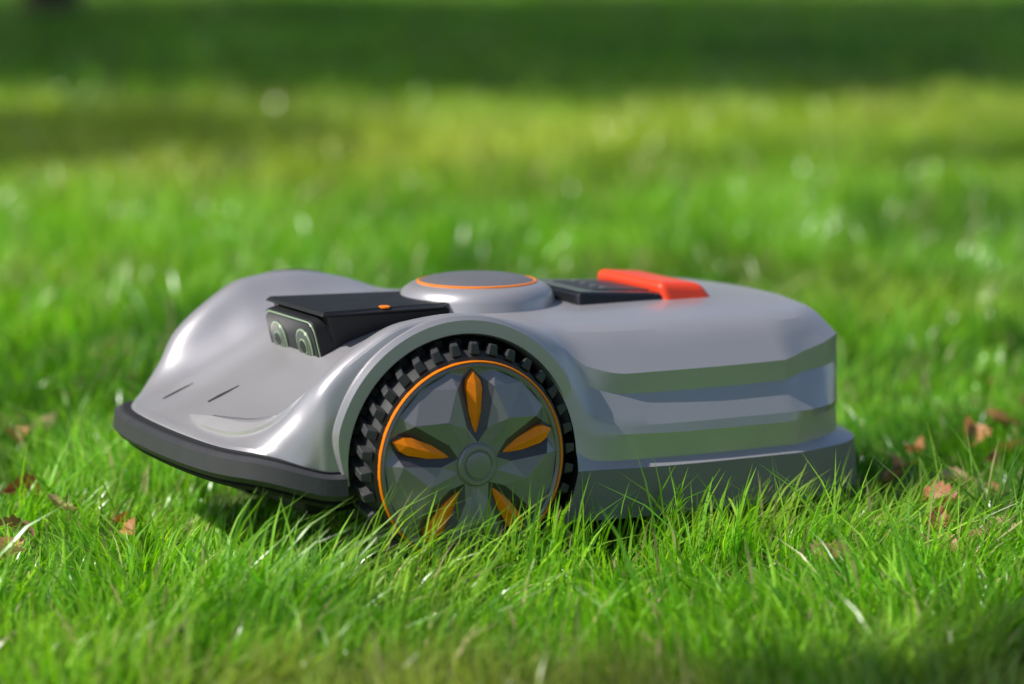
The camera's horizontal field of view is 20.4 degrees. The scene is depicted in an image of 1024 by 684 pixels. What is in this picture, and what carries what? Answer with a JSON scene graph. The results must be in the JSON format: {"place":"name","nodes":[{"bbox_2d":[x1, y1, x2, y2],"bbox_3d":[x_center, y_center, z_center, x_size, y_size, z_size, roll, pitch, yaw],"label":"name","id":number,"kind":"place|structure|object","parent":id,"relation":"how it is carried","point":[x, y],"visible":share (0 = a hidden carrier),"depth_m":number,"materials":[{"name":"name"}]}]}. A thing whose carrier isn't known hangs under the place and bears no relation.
{"place":"outdoors","nodes":[
{"label":"outdoors","id":0,"kind":"place"},
{"bbox_2d":[275,332,280,344],"bbox_3d":[-0.257,-0.004,3.130,0.005,0.014,0.015,-5,10,-28],"label":"lens pupil","id":1,"kind":"object","parent":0,"point":[277,339],"visible":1,"depth_m":3.13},
{"bbox_2d":[300,340,305,352],"bbox_3d":[-0.225,0.005,3.071,0.005,0.014,0.015,-4,10,-28],"label":"lens pupil","id":2,"kind":"object","parent":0,"point":[302,346],"visible":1,"depth_m":3.07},
{"bbox_2d":[0,0,1023,683],"bbox_3d":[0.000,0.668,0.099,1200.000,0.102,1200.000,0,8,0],"label":"ground","id":3,"kind":"structure","parent":0,"point":[232,500],"depth_m":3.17,"materials":[{"name":"green plant"}]},
{"bbox_2d":[21,0,80,16],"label":"oak tree","id":4,"kind":"object","parent":3,"relation":"on","point":[48,5],"depth_m":20.19,"materials":[{"name":"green plant"}]},
{"bbox_2d":[235,488,278,503],"bbox_3d":[-0.264,0.064,3.353,0.249,0.249,0.090,-4,9,-28],"label":"drive wheel","id":5,"kind":"object","parent":3,"relation":"on","point":[249,492],"visible":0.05,"depth_m":3.32,"materials":[{"name":"rubber"}]},
{"bbox_2d":[344,336,573,575],"bbox_3d":[-0.054,0.121,2.964,0.249,0.249,0.090,-4,9,-28],"label":"drive wheel","id":6,"kind":"object","parent":3,"relation":"on","point":[445,416],"visible":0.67,"depth_m":2.92,"materials":[{"name":"rubber"}]},
{"bbox_2d":[131,270,856,522],"bbox_3d":[-0.025,0.045,3.224,0.780,0.227,0.514,-4,9,-28],"label":"body shell","id":7,"kind":"object","parent":3,"relation":"on","point":[734,382],"visible":0.73,"depth_m":3.09,"materials":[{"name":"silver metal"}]},
{"bbox_2d":[163,383,192,398],"bbox_3d":[-0.370,0.054,3.151,0.034,0.016,0.008,-4,9,-28],"label":"hood slot","id":8,"kind":"object","parent":7,"relation":"attached to","point":[176,391],"visible":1,"depth_m":3.15,"materials":[{"name":"grey plastic"}]},
{"bbox_2d":[208,385,238,401],"bbox_3d":[-0.312,0.055,3.070,0.034,0.016,0.008,-4,9,-28],"label":"hood slot","id":9,"kind":"object","parent":7,"relation":"attached to","point":[219,395],"visible":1,"depth_m":3.07,"materials":[{"name":"grey plastic"}]},
{"bbox_2d":[113,403,348,501],"bbox_3d":[-0.331,0.115,3.070,0.124,0.046,0.477,-4,9,-28],"label":"front bumper","id":10,"kind":"object","parent":7,"relation":"on","point":[131,429],"visible":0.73,"depth_m":2.90,"materials":[{"name":"plastic"}]},
{"bbox_2d":[124,401,340,474],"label":"bumper trim","id":11,"kind":"structure","parent":10,"relation":"on","point":[129,409],"depth_m":2.95,"materials":[{"name":"black plastic"}]},
{"bbox_2d":[129,442,344,507],"bbox_3d":[-0.326,0.132,3.075,0.113,0.028,0.454,-4,9,-28],"label":"bumper lower lip","id":12,"kind":"object","parent":7,"relation":"attached to","point":[313,502],"visible":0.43,"depth_m":2.90,"materials":[{"name":"black plastic"}]},
{"bbox_2d":[213,414,276,419],"bbox_3d":[-0.263,0.065,2.978,0.132,0.037,0.026,4,9,25],"label":"hood seam","id":13,"kind":"object","parent":7,"relation":"on","point":[243,418],"visible":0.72,"depth_m":2.98,"materials":[{"name":"grey plastic"}]},
{"bbox_2d":[189,393,304,435],"bbox_3d":[-0.285,0.069,2.972,0.174,0.054,0.044,6,10,36],"label":"hood pad","id":14,"kind":"object","parent":7,"relation":"attached to","point":[218,425],"visible":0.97,"depth_m":2.96,"materials":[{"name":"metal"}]},
{"bbox_2d":[271,321,287,346],"bbox_3d":[-0.256,-0.004,3.131,0.011,0.038,0.039,-4,9,-28],"label":"lens ring","id":15,"kind":"object","parent":7,"relation":"on","point":[280,326],"visible":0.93,"depth_m":3.12,"materials":[{"name":"silver metal"}]},
{"bbox_2d":[271,323,285,346],"bbox_3d":[-0.256,-0.004,3.131,0.010,0.034,0.035,-4,9,-28],"label":"lens","id":16,"kind":"object","parent":15,"relation":"in","point":[275,327],"depth_m":3.12,"materials":[{"name":"grey glass"}]},
{"bbox_2d":[265,269,322,272],"bbox_3d":[-0.266,-0.002,3.336,0.281,0.168,0.026,-4,9,-28],"label":"fender lip","id":17,"kind":"object","parent":7,"relation":"attached to","point":[292,269],"visible":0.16,"depth_m":3.34,"materials":[{"name":"grey plastic"}]},
{"bbox_2d":[266,304,335,356],"bbox_3d":[-0.229,-0.004,3.107,0.034,0.065,0.135,-4,9,-28],"label":"camera housing","id":18,"kind":"object","parent":7,"relation":"on","point":[323,336],"visible":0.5,"depth_m":3.05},
{"bbox_2d":[266,312,318,357],"bbox_3d":[-0.231,-0.003,3.106,0.032,0.059,0.128,-4,9,-28],"label":"vision window","id":19,"kind":"structure","parent":18,"relation":"on","point":[290,326],"depth_m":3.10,"materials":[{"name":"black glass"}]},
{"bbox_2d":[266,310,320,356],"bbox_3d":[-0.230,-0.003,3.106,0.032,0.062,0.131,-4,9,-28],"label":"vision frame","id":20,"kind":"object","parent":18,"relation":"on","point":[299,320],"visible":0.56,"depth_m":3.06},
{"bbox_2d":[255,491,353,513],"bbox_3d":[-0.163,0.131,3.162,0.270,0.047,0.280,-4,9,-28],"label":"chassis","id":21,"kind":"object","parent":7,"relation":"on","point":[306,508],"visible":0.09,"depth_m":3.00,"materials":[{"name":"black plastic"}]},
{"bbox_2d":[296,329,313,355],"bbox_3d":[-0.224,0.004,3.072,0.011,0.038,0.039,-4,9,-28],"label":"lens ring","id":22,"kind":"object","parent":7,"relation":"on","point":[307,337],"visible":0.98,"depth_m":3.06,"materials":[{"name":"silver metal"}]},
{"bbox_2d":[296,331,311,355],"bbox_3d":[-0.224,0.005,3.071,0.010,0.034,0.035,-4,9,-28],"label":"lens","id":23,"kind":"object","parent":22,"relation":"in","point":[300,335],"depth_m":3.07,"materials":[{"name":"grey glass"}]},
{"bbox_2d":[274,303,449,347],"bbox_3d":[-0.130,-0.010,3.159,0.231,0.073,0.146,-4,9,-28],"label":"vision module housing","id":24,"kind":"object","parent":7,"relation":"on","point":[343,329],"visible":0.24,"depth_m":3.06,"materials":[{"name":"black plastic"}]},
{"bbox_2d":[266,291,448,316],"bbox_3d":[-0.165,-0.044,3.135,0.167,0.005,0.154,-4,9,-28],"label":"vision module cap","id":25,"kind":"object","parent":24,"relation":"on","point":[329,305],"visible":0.92,"depth_m":3.11,"materials":[{"name":"black plastic"}]},
{"bbox_2d":[332,313,571,485],"bbox_3d":[-0.062,0.054,2.956,0.281,0.168,0.026,-4,9,-28],"label":"fender lip","id":26,"kind":"object","parent":7,"relation":"attached to","point":[382,361],"visible":0.94,"depth_m":2.92,"materials":[{"name":"grey plastic"}]},
{"bbox_2d":[400,279,554,313],"bbox_3d":[-0.040,-0.050,3.201,0.184,0.038,0.184,-4,9,-28],"label":"antenna disc base","id":27,"kind":"object","parent":7,"relation":"on","point":[538,294],"visible":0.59,"depth_m":3.13,"materials":[{"name":"silver metal"}]},
{"bbox_2d":[419,270,533,286],"bbox_3d":[-0.040,-0.072,3.198,0.129,0.010,0.129,-4,9,-28],"label":"antenna disc cap","id":28,"kind":"object","parent":27,"relation":"on","point":[476,278],"visible":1,"depth_m":3.17,"materials":[{"name":"grey plastic"}]},
{"bbox_2d":[417,275,536,288],"bbox_3d":[-0.040,-0.069,3.199,0.135,0.003,0.135,-4,9,-28],"label":"antenna disc light ring","id":29,"kind":"object","parent":27,"relation":"on","point":[490,287],"visible":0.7,"depth_m":3.14,"materials":[{"name":"plastic"}]},
{"bbox_2d":[537,279,662,304],"bbox_3d":[0.096,-0.058,3.273,0.133,0.022,0.154,-4,9,-28],"label":"control panel","id":30,"kind":"object","parent":7,"relation":"on","point":[572,294],"visible":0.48,"depth_m":3.21,"materials":[{"name":"black plastic"}]},
{"bbox_2d":[553,280,647,289],"bbox_3d":[0.103,-0.064,3.276,0.080,0.009,0.095,-4,9,-28],"label":"display glass","id":31,"kind":"object","parent":30,"relation":"on","point":[610,285],"visible":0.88,"depth_m":3.27,"materials":[{"name":"grey glass"}]},
{"bbox_2d":[598,269,709,299],"bbox_3d":[0.168,-0.061,3.311,0.077,0.036,0.166,-4,9,-28],"label":"stop button","id":32,"kind":"object","parent":7,"relation":"on","point":[667,288],"visible":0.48,"depth_m":3.25,"materials":[{"name":"red plastic"}]},
{"bbox_2d":[0,131,1023,560],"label":"fallen leaves","id":33,"kind":"object","parent":3,"relation":"on","point":[994,413],"visible":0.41,"depth_m":3.26,"materials":[{"name":"brown plant"}]},
{"bbox_2d":[722,502,773,520],"bbox_3d":[0.265,0.170,3.226,0.070,0.070,0.030,-4,9,-28],"label":"caster","id":34,"kind":"object","parent":3,"relation":"on","point":[764,504],"visible":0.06,"depth_m":3.21,"materials":[{"name":"rubber"}]}
]}

